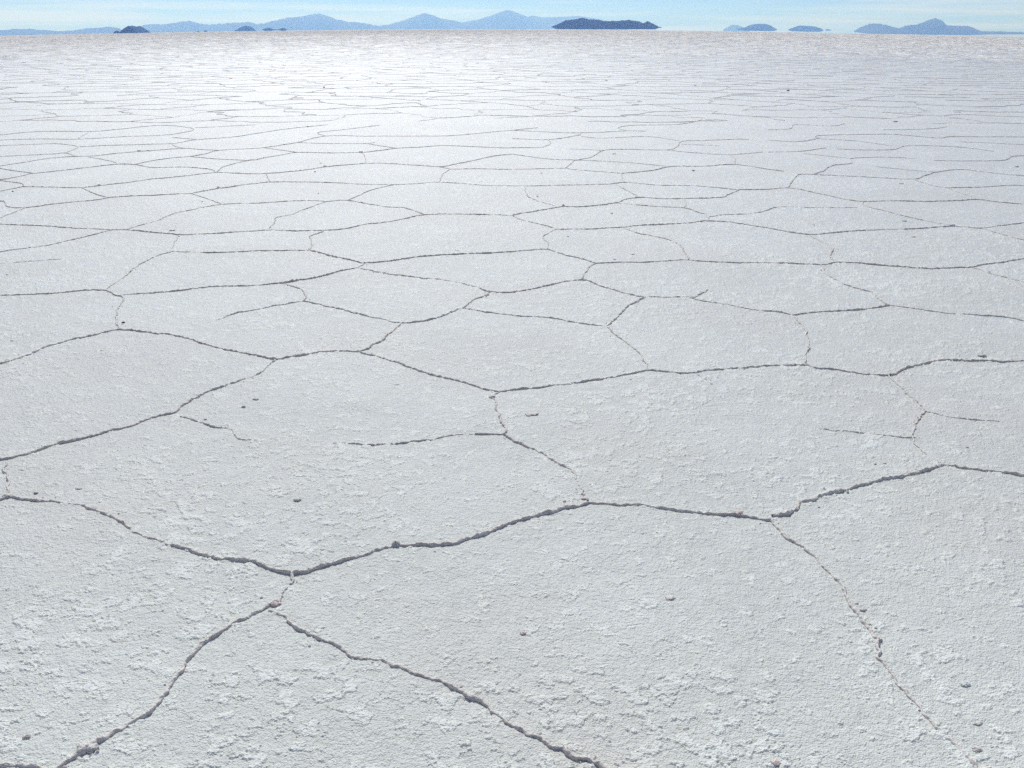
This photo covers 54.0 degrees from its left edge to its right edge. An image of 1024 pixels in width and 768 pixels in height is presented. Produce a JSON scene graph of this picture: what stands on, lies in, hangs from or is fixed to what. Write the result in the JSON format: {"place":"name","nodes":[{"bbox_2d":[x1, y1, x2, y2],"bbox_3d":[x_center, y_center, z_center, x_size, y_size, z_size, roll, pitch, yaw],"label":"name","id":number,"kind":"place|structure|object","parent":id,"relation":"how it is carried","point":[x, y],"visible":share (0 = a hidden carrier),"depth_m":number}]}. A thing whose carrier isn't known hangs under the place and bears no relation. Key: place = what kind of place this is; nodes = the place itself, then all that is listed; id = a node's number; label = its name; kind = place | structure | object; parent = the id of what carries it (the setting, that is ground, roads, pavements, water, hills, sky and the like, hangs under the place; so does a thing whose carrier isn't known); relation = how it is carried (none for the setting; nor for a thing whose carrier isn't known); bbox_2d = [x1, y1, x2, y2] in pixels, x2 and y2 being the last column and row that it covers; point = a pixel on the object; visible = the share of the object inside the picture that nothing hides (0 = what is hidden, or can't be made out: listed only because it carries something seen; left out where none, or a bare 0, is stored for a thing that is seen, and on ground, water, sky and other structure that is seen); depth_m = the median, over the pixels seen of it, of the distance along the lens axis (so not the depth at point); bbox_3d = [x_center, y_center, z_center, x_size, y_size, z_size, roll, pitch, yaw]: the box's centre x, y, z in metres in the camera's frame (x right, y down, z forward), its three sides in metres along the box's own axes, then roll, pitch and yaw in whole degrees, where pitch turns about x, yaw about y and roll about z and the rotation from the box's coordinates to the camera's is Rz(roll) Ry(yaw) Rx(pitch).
{"place":"outdoors","nodes":[
{"label":"outdoors","id":0,"kind":"place"},
{"bbox_2d":[0,27,121,35],"bbox_3d":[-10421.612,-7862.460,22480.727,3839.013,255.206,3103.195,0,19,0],"label":"mountain","id":1,"kind":"structure","parent":0,"point":[102,30],"depth_m":21984.17},
{"bbox_2d":[113,26,137,33],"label":"island","id":2,"kind":"structure","parent":0,"point":[128,29],"depth_m":6359.93},
{"bbox_2d":[130,26,150,32],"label":"island","id":3,"kind":"structure","parent":0,"point":[139,29],"depth_m":8492.95},
{"bbox_2d":[235,26,255,30],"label":"island","id":4,"kind":"structure","parent":0,"point":[246,28],"depth_m":11377.97},
{"bbox_2d":[141,13,388,32],"bbox_3d":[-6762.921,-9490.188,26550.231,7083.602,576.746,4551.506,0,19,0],"label":"mountain","id":5,"kind":"structure","parent":0,"point":[318,21],"depth_m":25527.92},
{"bbox_2d":[262,28,286,30],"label":"island","id":6,"kind":"structure","parent":0,"point":[270,29],"depth_m":9632.23},
{"bbox_2d":[379,13,474,29],"bbox_3d":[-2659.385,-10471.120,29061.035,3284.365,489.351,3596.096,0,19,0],"label":"mountain","id":7,"kind":"structure","parent":0,"point":[424,21],"depth_m":28095.93},
{"bbox_2d":[462,10,554,28],"bbox_3d":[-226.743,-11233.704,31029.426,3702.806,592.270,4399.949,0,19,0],"label":"mountain","id":8,"kind":"structure","parent":0,"point":[507,19],"depth_m":29779.51},
{"bbox_2d":[0,29,1023,767],"bbox_3d":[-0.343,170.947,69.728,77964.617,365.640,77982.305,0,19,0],"label":"ground","id":9,"kind":"structure","parent":0,"point":[750,645],"depth_m":4.43},
{"bbox_2d":[2,493,12,498],"bbox_3d":[-1.821,0.405,3.631,0.043,0.017,0.030,-2,20,-5],"label":"salt lump","id":10,"kind":"object","parent":9,"relation":"on","point":[8,495],"visible":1,"depth_m":3.62},
{"bbox_2d":[22,733,30,738],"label":"salt lump","id":11,"kind":"object","parent":9,"relation":"on","point":[26,736],"visible":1,"depth_m":2.40},
{"bbox_2d":[77,741,99,753],"bbox_3d":[-0.997,0.854,2.360,0.057,0.023,0.038,3,20,7],"label":"salt lump","id":12,"kind":"object","parent":9,"relation":"on","point":[91,747],"visible":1,"depth_m":2.35},
{"bbox_2d":[270,601,281,606],"bbox_3d":[-0.698,0.648,2.960,0.040,0.016,0.024,-2,20,-7],"label":"salt lump","id":13,"kind":"object","parent":9,"relation":"on","point":[275,604],"visible":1,"depth_m":2.95},
{"bbox_2d":[391,539,399,547],"bbox_3d":[-0.380,0.524,3.298,0.030,0.032,0.036,2,20,7],"label":"salt lump","id":14,"kind":"object","parent":9,"relation":"on","point":[395,543],"visible":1,"depth_m":3.29},
{"bbox_2d":[0,29,1023,767],"bbox_3d":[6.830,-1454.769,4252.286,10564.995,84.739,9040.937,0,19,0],"label":"salt ridges","id":15,"kind":"object","parent":9,"relation":"on","point":[534,41],"visible":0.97,"depth_m":24.94},
{"bbox_2d":[9,216,1021,767],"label":"salt grit","id":16,"kind":"object","parent":9,"relation":"on","point":[505,438],"visible":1,"depth_m":4.14},
{"bbox_2d":[525,412,538,415],"bbox_3d":[0.087,0.132,4.422,0.064,0.009,0.040,-4,20,-12],"label":"salt flake","id":17,"kind":"object","parent":9,"relation":"on","point":[531,414],"visible":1,"depth_m":4.41},
{"bbox_2d":[664,595,675,600],"bbox_3d":[0.469,0.639,2.993,0.038,0.011,0.025,-10,22,-26],"label":"salt lump","id":18,"kind":"object","parent":9,"relation":"on","point":[669,598],"visible":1,"depth_m":2.99},
{"bbox_2d":[732,510,742,515],"bbox_3d":[0.790,0.453,3.522,0.040,0.022,0.041,8,21,20],"label":"salt lump","id":19,"kind":"object","parent":9,"relation":"on","point":[737,512],"visible":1,"depth_m":3.51},
{"bbox_2d":[770,759,779,765],"bbox_3d":[0.609,0.875,2.323,0.020,0.009,0.023,-16,25,-38],"label":"salt lump","id":20,"kind":"object","parent":9,"relation":"on","point":[775,762],"visible":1,"depth_m":2.32},
{"bbox_2d":[960,681,970,686],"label":"salt lump","id":21,"kind":"object","parent":9,"relation":"on","point":[964,684],"visible":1,"depth_m":2.60},
{"bbox_2d":[972,746,982,752],"bbox_3d":[1.095,0.861,2.368,0.026,0.010,0.020,-8,21,-21],"label":"salt lump","id":22,"kind":"object","parent":9,"relation":"on","point":[976,749],"visible":1,"depth_m":2.37},
{"bbox_2d":[0,0,1023,36],"label":"sky","id":23,"kind":"structure","parent":0,"point":[839,16]},
{"bbox_2d":[529,15,626,29],"bbox_3d":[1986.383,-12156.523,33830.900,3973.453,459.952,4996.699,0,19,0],"label":"mountain","id":24,"kind":"structure","parent":0,"point":[551,21],"depth_m":32824.19},
{"bbox_2d":[552,18,660,28],"bbox_3d":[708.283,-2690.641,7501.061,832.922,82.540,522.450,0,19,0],"label":"island","id":25,"kind":"structure","parent":0,"point":[581,23],"depth_m":7365.19},
{"bbox_2d":[723,25,749,31],"bbox_3d":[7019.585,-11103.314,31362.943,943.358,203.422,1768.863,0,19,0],"label":"mountain","id":26,"kind":"structure","parent":0,"point":[733,27],"depth_m":30942.64},
{"bbox_2d":[738,24,776,30],"bbox_3d":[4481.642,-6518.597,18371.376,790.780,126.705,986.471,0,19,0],"label":"island","id":27,"kind":"structure","parent":0,"point":[760,27],"depth_m":18087.07},
{"bbox_2d":[788,25,823,31],"bbox_3d":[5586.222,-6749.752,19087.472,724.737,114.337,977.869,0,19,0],"label":"island","id":28,"kind":"structure","parent":0,"point":[800,28],"depth_m":18817.12},
{"bbox_2d":[854,18,1023,34],"bbox_3d":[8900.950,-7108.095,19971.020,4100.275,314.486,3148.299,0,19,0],"label":"mountain","id":29,"kind":"structure","parent":0,"point":[935,26],"depth_m":19422.24}
]}

